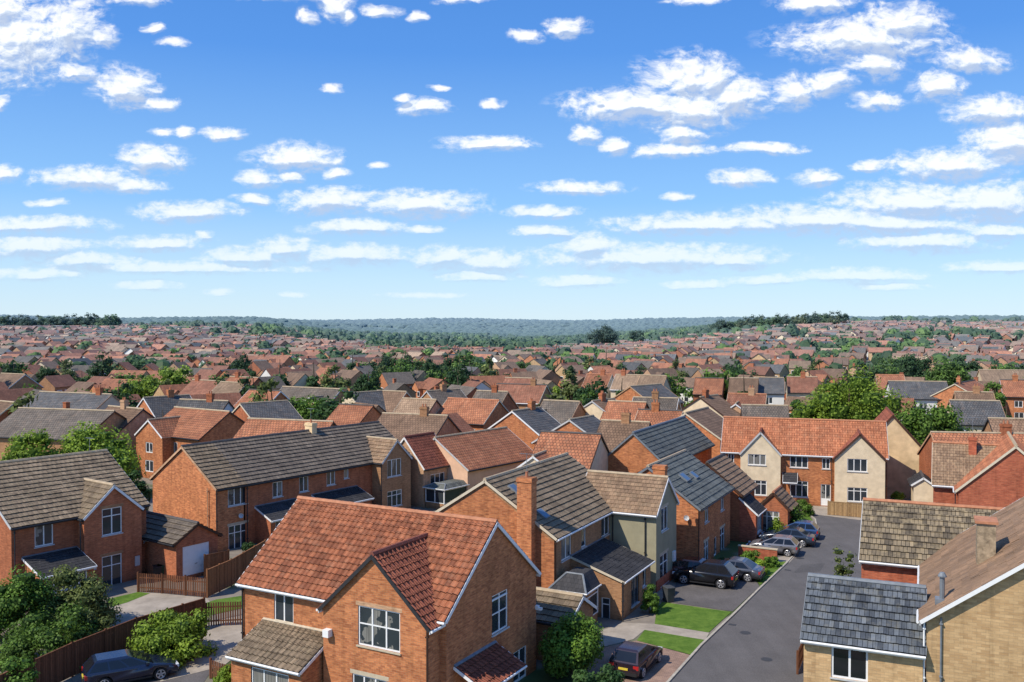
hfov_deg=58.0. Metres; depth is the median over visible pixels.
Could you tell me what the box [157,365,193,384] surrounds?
broadleaf tree
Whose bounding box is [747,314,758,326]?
broadleaf tree
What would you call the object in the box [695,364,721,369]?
house
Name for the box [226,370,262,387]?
house
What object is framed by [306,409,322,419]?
broadleaf tree
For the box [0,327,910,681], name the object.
ground
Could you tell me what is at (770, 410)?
house
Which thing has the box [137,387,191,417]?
house
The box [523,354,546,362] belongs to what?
house
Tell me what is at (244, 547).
bush
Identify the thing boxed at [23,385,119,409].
house
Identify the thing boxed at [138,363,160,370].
house
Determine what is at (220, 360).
house
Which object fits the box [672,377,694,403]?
house
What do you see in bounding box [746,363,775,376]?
house
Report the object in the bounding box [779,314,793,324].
broadleaf tree
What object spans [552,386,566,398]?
broadleaf tree
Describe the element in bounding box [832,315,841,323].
broadleaf tree
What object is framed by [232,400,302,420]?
house
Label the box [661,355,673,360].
house
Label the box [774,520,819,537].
parked car
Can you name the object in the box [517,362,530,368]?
broadleaf tree
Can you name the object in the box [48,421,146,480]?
broadleaf tree
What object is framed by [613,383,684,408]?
house
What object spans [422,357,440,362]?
house
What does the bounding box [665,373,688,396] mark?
broadleaf tree
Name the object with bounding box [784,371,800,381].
broadleaf tree
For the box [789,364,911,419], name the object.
broadleaf tree
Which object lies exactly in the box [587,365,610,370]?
house
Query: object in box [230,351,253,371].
broadleaf tree
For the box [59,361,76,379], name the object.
broadleaf tree
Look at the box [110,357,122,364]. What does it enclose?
house
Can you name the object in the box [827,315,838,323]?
broadleaf tree
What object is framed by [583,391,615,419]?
house
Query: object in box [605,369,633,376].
house
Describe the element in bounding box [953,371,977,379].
house
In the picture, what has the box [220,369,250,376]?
house
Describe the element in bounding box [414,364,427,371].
broadleaf tree
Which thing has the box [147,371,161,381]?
house
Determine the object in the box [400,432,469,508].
brick house
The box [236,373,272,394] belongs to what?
broadleaf tree
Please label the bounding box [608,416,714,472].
brick house
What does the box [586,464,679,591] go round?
rendered house
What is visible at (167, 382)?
broadleaf tree
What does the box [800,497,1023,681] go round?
brick house
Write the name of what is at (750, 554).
bush
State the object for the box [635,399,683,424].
house
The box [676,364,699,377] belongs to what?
house
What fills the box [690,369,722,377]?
house
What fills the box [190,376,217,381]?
house
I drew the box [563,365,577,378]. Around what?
broadleaf tree
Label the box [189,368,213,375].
house
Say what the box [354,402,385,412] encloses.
house
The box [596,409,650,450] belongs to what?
house
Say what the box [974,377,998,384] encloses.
house
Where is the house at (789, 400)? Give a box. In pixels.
[783,396,813,416]
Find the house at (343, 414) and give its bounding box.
[326,403,381,425]
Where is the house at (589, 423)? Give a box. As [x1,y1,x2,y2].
[531,415,600,446]
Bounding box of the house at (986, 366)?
[977,361,996,368]
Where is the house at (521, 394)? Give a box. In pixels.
[497,377,552,408]
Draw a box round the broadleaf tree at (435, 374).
[424,370,447,378]
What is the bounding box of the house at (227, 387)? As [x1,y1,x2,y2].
[210,381,251,396]
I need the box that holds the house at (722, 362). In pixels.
[719,359,740,366]
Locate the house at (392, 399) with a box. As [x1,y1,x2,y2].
[382,390,411,412]
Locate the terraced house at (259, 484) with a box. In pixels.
[149,408,412,551]
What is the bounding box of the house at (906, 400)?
[895,397,914,421]
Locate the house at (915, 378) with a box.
[899,372,925,380]
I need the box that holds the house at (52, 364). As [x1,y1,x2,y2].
[37,361,58,368]
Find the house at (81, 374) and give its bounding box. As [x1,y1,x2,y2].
[75,370,88,377]
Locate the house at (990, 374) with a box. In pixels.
[976,369,1023,381]
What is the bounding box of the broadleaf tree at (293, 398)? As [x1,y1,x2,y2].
[290,396,324,419]
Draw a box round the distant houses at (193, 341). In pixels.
[0,319,1023,366]
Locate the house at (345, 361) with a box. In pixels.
[342,359,357,367]
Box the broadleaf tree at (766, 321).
[754,319,770,325]
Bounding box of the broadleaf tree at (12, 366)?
[2,360,32,378]
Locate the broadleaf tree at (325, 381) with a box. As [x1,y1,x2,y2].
[319,363,351,387]
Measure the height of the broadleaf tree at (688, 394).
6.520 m
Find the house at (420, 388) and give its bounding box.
[411,377,450,397]
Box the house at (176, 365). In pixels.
[165,362,190,370]
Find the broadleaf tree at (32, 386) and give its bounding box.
[22,383,40,389]
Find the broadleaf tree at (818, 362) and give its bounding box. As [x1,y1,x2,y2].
[807,359,823,370]
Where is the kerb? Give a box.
[666,516,816,681]
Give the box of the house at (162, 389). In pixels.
[152,384,187,395]
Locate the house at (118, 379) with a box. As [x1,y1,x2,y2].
[100,378,144,388]
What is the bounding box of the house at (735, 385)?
[728,377,758,392]
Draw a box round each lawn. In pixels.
[107,592,148,605]
[207,596,241,614]
[637,630,702,653]
[655,602,730,631]
[754,561,785,583]
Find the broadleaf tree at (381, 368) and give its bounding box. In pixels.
[375,365,385,373]
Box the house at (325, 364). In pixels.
[316,362,340,371]
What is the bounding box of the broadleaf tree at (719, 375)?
[701,368,739,399]
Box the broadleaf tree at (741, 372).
[730,364,745,374]
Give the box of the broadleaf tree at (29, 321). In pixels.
[22,315,35,325]
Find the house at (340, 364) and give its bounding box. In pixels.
[336,362,345,369]
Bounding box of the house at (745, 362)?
[742,359,770,365]
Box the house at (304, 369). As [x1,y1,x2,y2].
[289,368,311,371]
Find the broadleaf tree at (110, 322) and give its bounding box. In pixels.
[99,316,113,325]
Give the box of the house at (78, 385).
[64,381,96,391]
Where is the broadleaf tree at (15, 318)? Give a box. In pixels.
[11,314,23,324]
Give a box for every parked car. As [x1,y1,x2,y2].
[81,649,179,681]
[609,641,662,678]
[672,556,705,570]
[672,559,738,588]
[724,556,765,581]
[746,534,799,556]
[759,526,815,546]
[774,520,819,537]
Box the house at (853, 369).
[847,363,864,375]
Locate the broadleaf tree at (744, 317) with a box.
[737,316,747,325]
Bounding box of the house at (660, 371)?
[643,368,679,376]
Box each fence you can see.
[0,597,204,681]
[137,572,206,597]
[204,549,229,577]
[205,601,241,625]
[206,539,265,597]
[209,658,230,681]
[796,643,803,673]
[827,500,861,516]
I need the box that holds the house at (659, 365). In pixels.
[648,362,684,368]
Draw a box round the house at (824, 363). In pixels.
[813,360,830,368]
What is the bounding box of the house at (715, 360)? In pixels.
[708,357,719,363]
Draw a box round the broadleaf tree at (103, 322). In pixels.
[94,317,110,325]
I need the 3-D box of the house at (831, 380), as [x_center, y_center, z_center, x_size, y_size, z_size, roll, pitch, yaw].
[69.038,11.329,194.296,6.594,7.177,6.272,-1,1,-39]
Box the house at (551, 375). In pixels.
[536,369,562,383]
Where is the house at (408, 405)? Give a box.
[393,397,441,413]
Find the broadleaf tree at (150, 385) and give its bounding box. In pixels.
[113,374,160,398]
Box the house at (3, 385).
[0,382,8,389]
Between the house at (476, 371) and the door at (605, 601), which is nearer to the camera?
the door at (605, 601)
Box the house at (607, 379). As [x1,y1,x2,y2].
[581,368,613,397]
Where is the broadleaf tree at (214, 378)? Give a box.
[209,374,233,379]
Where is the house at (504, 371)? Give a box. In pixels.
[495,368,526,374]
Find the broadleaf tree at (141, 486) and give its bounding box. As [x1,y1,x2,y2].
[125,469,152,510]
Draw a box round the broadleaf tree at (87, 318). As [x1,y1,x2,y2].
[77,312,94,324]
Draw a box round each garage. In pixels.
[142,510,222,581]
[536,587,597,661]
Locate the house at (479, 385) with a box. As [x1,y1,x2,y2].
[461,380,490,389]
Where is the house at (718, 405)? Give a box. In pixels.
[682,387,739,416]
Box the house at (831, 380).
[827,377,846,391]
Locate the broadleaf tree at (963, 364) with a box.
[953,355,980,370]
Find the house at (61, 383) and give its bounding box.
[38,374,75,391]
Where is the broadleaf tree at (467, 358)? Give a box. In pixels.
[451,351,477,369]
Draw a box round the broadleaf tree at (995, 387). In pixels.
[983,381,1006,413]
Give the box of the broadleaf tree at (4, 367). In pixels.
[0,360,25,371]
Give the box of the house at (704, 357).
[687,356,708,361]
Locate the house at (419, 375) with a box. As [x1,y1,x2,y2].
[411,370,426,381]
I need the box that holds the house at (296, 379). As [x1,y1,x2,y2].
[286,372,307,386]
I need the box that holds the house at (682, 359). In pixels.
[678,357,700,363]
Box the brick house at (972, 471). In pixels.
[931,417,1023,507]
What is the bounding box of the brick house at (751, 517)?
[705,453,797,541]
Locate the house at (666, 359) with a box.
[659,357,671,362]
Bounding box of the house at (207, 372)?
[194,369,221,376]
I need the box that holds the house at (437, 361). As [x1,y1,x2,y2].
[425,360,443,367]
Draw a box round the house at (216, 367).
[208,363,230,369]
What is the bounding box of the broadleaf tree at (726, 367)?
[723,357,750,374]
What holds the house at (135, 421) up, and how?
on the ground at (538, 673)
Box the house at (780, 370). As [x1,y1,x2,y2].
[761,364,789,381]
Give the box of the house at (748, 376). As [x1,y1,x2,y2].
[726,374,752,400]
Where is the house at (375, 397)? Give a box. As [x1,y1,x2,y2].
[342,390,385,410]
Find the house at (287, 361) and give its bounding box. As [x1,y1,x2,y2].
[268,356,295,366]
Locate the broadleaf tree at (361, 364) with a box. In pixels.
[344,361,369,369]
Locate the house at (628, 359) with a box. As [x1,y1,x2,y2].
[624,357,636,361]
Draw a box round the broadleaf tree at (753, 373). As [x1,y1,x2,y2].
[748,369,757,377]
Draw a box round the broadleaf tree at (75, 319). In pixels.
[72,313,82,324]
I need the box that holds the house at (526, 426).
[488,398,560,449]
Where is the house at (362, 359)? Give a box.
[350,357,367,361]
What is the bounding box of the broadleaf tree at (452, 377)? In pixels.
[445,360,472,385]
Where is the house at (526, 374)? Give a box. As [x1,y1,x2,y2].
[509,368,537,378]
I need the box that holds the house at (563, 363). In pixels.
[554,360,577,371]
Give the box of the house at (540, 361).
[528,357,545,365]
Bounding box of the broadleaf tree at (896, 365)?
[891,357,901,370]
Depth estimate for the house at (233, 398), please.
149.70 m
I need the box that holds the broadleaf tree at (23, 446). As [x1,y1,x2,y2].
[0,428,61,460]
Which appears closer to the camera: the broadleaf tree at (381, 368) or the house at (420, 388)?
the house at (420, 388)
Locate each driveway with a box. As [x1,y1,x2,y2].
[109,592,209,626]
[129,614,241,681]
[587,641,692,681]
[660,587,757,610]
[675,578,758,590]
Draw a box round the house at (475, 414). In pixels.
[436,397,509,430]
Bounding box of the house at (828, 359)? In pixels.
[815,355,832,362]
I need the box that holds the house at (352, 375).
[331,369,369,391]
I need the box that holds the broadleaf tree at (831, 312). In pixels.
[823,311,836,319]
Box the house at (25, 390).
[0,388,32,393]
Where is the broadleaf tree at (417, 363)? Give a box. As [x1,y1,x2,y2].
[409,359,430,370]
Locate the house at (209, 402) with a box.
[175,391,234,411]
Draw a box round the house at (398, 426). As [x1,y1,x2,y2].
[377,404,461,441]
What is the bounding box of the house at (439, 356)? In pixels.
[419,355,443,360]
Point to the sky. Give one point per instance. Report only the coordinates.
(287, 159)
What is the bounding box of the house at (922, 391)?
[884,380,948,413]
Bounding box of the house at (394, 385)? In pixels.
[383,378,416,397]
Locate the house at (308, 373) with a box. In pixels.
[284,371,317,377]
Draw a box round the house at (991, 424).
[981,417,1023,431]
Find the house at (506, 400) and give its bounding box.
[472,383,518,411]
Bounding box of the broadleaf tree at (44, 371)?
[35,366,59,382]
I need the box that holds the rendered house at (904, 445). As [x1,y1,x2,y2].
[874,407,920,498]
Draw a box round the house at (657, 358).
[651,354,661,360]
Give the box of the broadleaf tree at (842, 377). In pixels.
[831,376,846,391]
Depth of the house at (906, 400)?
142.66 m
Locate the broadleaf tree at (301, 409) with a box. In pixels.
[293,395,332,419]
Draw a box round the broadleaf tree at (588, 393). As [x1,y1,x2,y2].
[579,390,595,403]
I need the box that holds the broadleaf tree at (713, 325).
[710,319,720,329]
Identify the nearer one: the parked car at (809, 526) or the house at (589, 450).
the parked car at (809, 526)
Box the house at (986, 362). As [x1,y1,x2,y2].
[970,359,991,363]
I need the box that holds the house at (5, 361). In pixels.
[0,360,13,363]
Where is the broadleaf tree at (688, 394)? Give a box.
[683,388,692,407]
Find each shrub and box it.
[0,564,58,640]
[0,601,101,674]
[0,654,39,681]
[30,564,124,634]
[63,607,114,643]
[572,663,624,681]
[640,583,659,613]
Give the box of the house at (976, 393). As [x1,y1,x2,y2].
[952,384,995,399]
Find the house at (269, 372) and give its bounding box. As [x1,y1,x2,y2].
[260,368,290,376]
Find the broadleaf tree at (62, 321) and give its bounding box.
[57,314,74,325]
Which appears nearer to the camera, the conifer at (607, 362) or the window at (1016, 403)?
the window at (1016, 403)
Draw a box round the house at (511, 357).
[497,355,517,361]
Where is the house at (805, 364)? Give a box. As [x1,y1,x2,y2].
[789,361,810,373]
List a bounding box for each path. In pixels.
[160,615,241,681]
[597,623,708,646]
[778,554,796,562]
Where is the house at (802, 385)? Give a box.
[785,370,817,397]
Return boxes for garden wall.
[738,544,777,560]
[754,496,795,502]
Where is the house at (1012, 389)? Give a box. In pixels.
[997,373,1023,417]
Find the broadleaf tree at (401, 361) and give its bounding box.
[390,357,412,371]
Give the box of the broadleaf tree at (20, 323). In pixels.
[15,317,26,325]
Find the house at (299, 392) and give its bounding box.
[280,386,343,403]
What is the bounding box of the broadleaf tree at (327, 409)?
[315,386,359,419]
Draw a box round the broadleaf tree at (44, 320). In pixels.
[39,317,47,324]
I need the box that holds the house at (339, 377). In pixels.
[318,374,347,390]
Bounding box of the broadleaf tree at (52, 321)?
[44,316,59,324]
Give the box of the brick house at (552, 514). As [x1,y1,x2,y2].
[434,452,654,623]
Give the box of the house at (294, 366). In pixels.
[290,364,315,368]
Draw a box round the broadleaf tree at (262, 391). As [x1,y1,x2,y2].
[248,377,295,407]
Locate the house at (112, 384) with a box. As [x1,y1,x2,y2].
[90,379,127,392]
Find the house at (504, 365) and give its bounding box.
[493,362,519,368]
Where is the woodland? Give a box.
[0,314,1023,336]
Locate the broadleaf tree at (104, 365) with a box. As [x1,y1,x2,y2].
[84,351,114,376]
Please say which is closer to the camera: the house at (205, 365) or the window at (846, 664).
the window at (846, 664)
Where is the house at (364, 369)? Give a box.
[352,363,374,378]
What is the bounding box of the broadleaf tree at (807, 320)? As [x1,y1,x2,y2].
[804,314,813,323]
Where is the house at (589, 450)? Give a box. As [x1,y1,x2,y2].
[516,430,609,470]
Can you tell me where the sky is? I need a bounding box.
[0,0,1023,319]
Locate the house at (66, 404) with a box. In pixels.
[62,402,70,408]
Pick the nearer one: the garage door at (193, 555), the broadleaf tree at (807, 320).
the garage door at (193, 555)
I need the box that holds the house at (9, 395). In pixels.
[0,389,23,400]
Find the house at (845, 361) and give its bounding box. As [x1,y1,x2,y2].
[833,358,848,369]
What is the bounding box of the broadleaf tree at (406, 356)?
[397,352,417,368]
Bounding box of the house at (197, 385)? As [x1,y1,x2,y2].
[178,373,221,394]
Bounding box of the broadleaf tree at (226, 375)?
[220,371,230,379]
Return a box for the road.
[671,514,860,681]
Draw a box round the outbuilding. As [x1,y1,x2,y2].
[907,470,932,501]
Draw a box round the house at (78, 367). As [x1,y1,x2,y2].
[71,365,104,376]
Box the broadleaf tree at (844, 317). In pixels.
[835,310,849,322]
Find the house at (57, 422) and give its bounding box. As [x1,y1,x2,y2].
[0,407,126,458]
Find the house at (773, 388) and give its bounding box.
[755,377,784,404]
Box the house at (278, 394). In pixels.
[234,389,291,407]
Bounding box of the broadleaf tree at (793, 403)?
[790,399,801,417]
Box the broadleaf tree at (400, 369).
[385,362,414,378]
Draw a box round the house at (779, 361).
[772,356,789,364]
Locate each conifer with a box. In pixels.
[75,377,88,381]
[247,361,257,376]
[273,362,289,385]
[304,362,320,386]
[347,352,355,369]
[601,348,612,366]
[615,383,623,394]
[737,373,747,392]
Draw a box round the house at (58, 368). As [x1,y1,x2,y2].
[54,365,68,374]
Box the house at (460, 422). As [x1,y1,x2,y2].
[447,413,474,431]
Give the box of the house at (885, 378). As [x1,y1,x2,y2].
[873,374,904,396]
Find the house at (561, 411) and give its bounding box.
[540,399,585,423]
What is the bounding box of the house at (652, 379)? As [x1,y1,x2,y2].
[637,374,671,390]
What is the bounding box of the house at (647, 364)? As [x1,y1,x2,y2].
[634,361,665,368]
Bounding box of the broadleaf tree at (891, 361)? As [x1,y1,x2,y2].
[873,355,899,368]
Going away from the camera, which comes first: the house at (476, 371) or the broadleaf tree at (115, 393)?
the broadleaf tree at (115, 393)
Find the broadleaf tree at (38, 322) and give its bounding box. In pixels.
[33,317,42,324]
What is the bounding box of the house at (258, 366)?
[248,360,272,374]
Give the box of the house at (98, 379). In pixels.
[87,376,114,383]
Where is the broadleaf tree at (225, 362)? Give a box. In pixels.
[217,357,229,365]
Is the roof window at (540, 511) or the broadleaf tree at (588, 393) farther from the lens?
the broadleaf tree at (588, 393)
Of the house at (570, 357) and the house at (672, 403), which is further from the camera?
the house at (570, 357)
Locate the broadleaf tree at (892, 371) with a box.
[872,365,899,373]
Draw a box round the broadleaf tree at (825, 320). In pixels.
[818,318,830,322]
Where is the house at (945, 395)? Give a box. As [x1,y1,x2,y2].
[930,376,992,408]
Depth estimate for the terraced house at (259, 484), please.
81.13 m
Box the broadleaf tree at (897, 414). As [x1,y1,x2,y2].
[894,412,913,433]
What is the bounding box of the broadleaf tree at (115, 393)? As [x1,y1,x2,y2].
[103,379,139,406]
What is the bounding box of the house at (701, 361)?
[684,359,708,365]
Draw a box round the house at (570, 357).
[553,356,582,366]
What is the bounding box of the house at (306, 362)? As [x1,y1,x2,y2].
[296,360,318,364]
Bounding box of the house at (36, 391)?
[29,389,44,394]
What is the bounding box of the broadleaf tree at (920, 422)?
[894,400,976,444]
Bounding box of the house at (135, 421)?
[104,397,154,460]
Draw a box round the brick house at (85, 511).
[0,437,150,595]
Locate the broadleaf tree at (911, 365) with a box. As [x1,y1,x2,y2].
[894,353,934,377]
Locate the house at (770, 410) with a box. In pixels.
[740,404,789,417]
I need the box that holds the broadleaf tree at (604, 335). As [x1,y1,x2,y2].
[585,324,618,343]
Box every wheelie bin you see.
[153,565,161,579]
[662,585,675,601]
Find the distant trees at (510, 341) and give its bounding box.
[0,315,1023,372]
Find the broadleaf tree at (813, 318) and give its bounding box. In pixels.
[808,315,818,322]
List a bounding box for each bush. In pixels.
[126,607,218,670]
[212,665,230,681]
[241,542,254,551]
[740,550,760,561]
[755,558,768,573]
[764,556,779,567]
[766,515,783,530]
[786,506,808,525]
[795,501,805,516]
[797,499,814,515]
[832,547,856,576]
[891,491,905,499]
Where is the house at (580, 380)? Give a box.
[557,376,584,399]
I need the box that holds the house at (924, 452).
[917,420,1023,478]
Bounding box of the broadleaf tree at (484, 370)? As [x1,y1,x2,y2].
[478,356,498,375]
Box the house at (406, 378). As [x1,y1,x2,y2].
[379,372,415,389]
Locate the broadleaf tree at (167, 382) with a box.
[160,379,171,384]
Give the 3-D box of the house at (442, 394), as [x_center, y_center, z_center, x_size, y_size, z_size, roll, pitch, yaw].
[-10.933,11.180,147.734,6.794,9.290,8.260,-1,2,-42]
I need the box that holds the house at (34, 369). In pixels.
[22,364,47,377]
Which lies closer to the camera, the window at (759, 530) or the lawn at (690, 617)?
the lawn at (690, 617)
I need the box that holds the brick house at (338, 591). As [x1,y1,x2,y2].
[225,496,542,681]
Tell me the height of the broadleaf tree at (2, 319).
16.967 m
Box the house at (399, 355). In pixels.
[391,354,412,360]
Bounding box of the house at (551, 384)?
[537,379,561,393]
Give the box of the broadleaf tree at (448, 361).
[439,352,458,370]
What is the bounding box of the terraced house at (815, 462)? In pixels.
[720,407,888,505]
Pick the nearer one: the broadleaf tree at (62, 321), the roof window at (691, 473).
the roof window at (691, 473)
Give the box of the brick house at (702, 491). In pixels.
[637,449,734,559]
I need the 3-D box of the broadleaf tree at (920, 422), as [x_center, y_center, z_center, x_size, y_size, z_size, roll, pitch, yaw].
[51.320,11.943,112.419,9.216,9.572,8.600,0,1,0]
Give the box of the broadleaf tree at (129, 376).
[115,372,145,378]
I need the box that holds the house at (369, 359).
[365,357,381,361]
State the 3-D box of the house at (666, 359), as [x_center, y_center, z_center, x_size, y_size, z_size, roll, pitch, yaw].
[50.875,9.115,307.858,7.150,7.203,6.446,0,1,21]
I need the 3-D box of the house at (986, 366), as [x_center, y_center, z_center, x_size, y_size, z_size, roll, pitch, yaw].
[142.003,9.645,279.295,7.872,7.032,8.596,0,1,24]
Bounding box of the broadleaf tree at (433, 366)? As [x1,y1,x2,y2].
[423,356,442,373]
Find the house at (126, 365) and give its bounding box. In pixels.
[116,362,137,369]
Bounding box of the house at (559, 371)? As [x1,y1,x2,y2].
[555,365,588,378]
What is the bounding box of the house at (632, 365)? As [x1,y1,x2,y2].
[623,362,644,369]
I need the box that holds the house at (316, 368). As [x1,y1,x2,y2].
[298,364,318,371]
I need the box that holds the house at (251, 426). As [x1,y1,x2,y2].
[233,417,336,437]
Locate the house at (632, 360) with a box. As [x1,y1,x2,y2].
[630,359,655,361]
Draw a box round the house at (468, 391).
[447,384,477,397]
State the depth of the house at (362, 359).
318.87 m
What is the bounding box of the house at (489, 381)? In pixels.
[468,375,508,387]
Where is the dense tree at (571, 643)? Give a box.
[537,610,604,678]
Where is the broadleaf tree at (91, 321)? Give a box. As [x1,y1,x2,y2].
[84,316,95,324]
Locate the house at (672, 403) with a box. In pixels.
[632,389,681,409]
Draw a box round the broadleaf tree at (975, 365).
[970,361,984,370]
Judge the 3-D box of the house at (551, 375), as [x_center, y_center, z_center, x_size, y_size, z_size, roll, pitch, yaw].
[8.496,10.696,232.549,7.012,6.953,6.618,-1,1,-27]
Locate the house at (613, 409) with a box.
[600,400,649,419]
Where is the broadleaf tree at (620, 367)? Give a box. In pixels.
[614,361,626,369]
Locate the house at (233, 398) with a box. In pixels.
[190,392,240,405]
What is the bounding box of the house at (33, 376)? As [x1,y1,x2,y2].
[27,374,36,380]
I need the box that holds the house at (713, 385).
[692,377,725,400]
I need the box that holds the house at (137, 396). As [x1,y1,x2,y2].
[116,394,141,404]
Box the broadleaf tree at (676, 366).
[668,359,689,376]
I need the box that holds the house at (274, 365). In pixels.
[269,362,286,367]
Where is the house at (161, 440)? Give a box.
[134,406,244,477]
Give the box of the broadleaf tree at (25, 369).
[0,362,29,375]
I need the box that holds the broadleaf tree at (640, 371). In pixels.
[633,365,643,373]
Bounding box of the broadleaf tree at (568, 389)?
[557,371,580,399]
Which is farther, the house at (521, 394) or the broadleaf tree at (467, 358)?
the broadleaf tree at (467, 358)
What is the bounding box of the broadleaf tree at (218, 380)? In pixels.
[214,377,225,384]
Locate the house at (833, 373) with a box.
[820,368,849,377]
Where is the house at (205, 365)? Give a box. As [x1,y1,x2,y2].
[200,361,218,367]
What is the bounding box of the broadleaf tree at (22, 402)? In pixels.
[8,390,38,414]
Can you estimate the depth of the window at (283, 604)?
46.88 m
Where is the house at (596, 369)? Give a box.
[588,367,616,372]
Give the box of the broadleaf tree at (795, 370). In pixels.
[789,365,804,375]
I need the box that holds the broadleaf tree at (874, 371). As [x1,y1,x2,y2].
[853,358,887,388]
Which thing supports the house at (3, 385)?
on the ground at (538, 673)
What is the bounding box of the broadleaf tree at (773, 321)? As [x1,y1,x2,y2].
[767,316,780,324]
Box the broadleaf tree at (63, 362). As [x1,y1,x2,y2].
[60,359,67,367]
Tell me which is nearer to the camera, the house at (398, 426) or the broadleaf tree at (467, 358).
the house at (398, 426)
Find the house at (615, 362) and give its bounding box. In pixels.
[600,360,623,367]
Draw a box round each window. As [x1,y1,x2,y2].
[34,524,54,548]
[47,570,86,592]
[100,503,122,536]
[100,550,122,585]
[145,460,152,471]
[146,442,152,452]
[227,487,246,507]
[227,520,246,548]
[252,667,288,681]
[272,481,283,498]
[275,594,292,624]
[299,476,309,493]
[326,471,335,486]
[344,469,349,479]
[350,669,388,681]
[356,601,401,655]
[387,458,401,478]
[387,489,401,506]
[431,472,443,482]
[491,589,509,637]
[507,483,516,493]
[513,645,525,681]
[537,508,550,519]
[561,535,570,562]
[581,528,586,548]
[601,516,610,536]
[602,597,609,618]
[631,575,639,608]
[642,570,646,588]
[660,548,668,587]
[661,502,668,533]
[678,472,690,481]
[688,471,699,478]
[704,508,709,524]
[704,537,708,559]
[720,524,724,549]
[728,454,733,461]
[748,454,766,465]
[754,480,766,495]
[757,515,761,534]
[763,511,778,531]
[767,397,772,403]
[789,456,808,468]
[790,481,807,497]
[821,458,830,469]
[830,648,867,681]
[847,459,867,472]
[847,487,866,502]
[1014,401,1022,407]
[1014,412,1023,417]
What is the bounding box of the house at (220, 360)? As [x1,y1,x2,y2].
[216,358,236,365]
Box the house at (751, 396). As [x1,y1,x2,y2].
[727,385,767,412]
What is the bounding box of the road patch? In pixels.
[794,563,824,572]
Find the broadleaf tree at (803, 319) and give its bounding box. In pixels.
[800,313,810,323]
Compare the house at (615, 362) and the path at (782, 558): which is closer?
the path at (782, 558)
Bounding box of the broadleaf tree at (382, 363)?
[366,356,391,372]
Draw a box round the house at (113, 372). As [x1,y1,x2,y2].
[107,370,153,380]
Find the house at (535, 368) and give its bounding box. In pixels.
[523,365,549,371]
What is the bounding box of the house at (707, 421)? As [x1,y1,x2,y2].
[679,406,722,457]
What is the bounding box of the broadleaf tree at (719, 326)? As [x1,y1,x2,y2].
[712,319,726,328]
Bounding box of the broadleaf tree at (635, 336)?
[627,329,645,341]
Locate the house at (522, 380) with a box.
[503,377,533,383]
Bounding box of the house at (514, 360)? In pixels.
[506,359,524,363]
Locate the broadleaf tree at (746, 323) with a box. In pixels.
[742,318,754,326]
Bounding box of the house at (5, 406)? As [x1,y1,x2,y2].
[0,400,17,421]
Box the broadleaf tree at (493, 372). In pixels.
[487,369,510,376]
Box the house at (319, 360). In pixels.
[315,359,334,362]
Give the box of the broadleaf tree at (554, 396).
[545,391,568,399]
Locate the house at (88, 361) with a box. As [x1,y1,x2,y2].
[68,358,93,364]
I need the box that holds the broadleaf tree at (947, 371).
[924,358,973,385]
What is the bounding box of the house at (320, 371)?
[316,367,337,375]
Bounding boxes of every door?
[183,542,208,575]
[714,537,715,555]
[821,484,830,505]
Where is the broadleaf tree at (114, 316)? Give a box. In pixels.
[103,314,122,325]
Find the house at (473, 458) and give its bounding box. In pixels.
[433,426,532,490]
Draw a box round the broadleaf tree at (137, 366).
[122,359,143,368]
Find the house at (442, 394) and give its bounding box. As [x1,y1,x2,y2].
[421,382,466,404]
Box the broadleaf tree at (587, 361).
[581,357,600,368]
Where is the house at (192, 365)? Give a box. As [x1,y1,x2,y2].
[187,363,197,367]
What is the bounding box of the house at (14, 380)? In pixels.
[0,368,43,389]
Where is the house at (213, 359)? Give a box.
[199,357,225,365]
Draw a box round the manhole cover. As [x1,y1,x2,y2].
[761,657,771,660]
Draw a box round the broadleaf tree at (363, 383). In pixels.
[352,366,382,391]
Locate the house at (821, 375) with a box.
[805,370,830,382]
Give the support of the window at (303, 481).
in the terraced house at (259, 484)
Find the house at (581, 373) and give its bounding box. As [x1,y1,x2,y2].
[575,370,586,376]
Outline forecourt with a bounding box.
[812,506,860,519]
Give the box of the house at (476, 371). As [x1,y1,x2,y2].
[452,366,482,375]
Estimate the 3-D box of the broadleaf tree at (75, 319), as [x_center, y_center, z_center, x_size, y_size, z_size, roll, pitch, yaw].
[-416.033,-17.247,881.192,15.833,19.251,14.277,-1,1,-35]
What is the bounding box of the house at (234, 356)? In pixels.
[228,355,245,359]
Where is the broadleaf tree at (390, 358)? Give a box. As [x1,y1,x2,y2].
[381,349,397,366]
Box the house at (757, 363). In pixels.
[742,361,761,369]
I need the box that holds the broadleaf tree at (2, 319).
[0,315,11,324]
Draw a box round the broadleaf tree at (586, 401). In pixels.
[581,394,594,405]
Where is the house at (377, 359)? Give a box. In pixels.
[370,358,394,365]
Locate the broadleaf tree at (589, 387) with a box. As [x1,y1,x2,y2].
[572,375,607,403]
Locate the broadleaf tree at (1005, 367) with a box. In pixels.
[989,363,1019,369]
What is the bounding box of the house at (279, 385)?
[259,376,285,389]
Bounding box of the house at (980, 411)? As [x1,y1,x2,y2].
[946,399,1005,431]
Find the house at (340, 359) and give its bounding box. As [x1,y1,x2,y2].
[329,357,344,362]
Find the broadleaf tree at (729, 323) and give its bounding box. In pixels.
[720,319,733,328]
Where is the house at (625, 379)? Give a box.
[610,368,639,397]
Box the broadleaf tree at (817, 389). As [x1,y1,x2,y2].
[810,382,830,395]

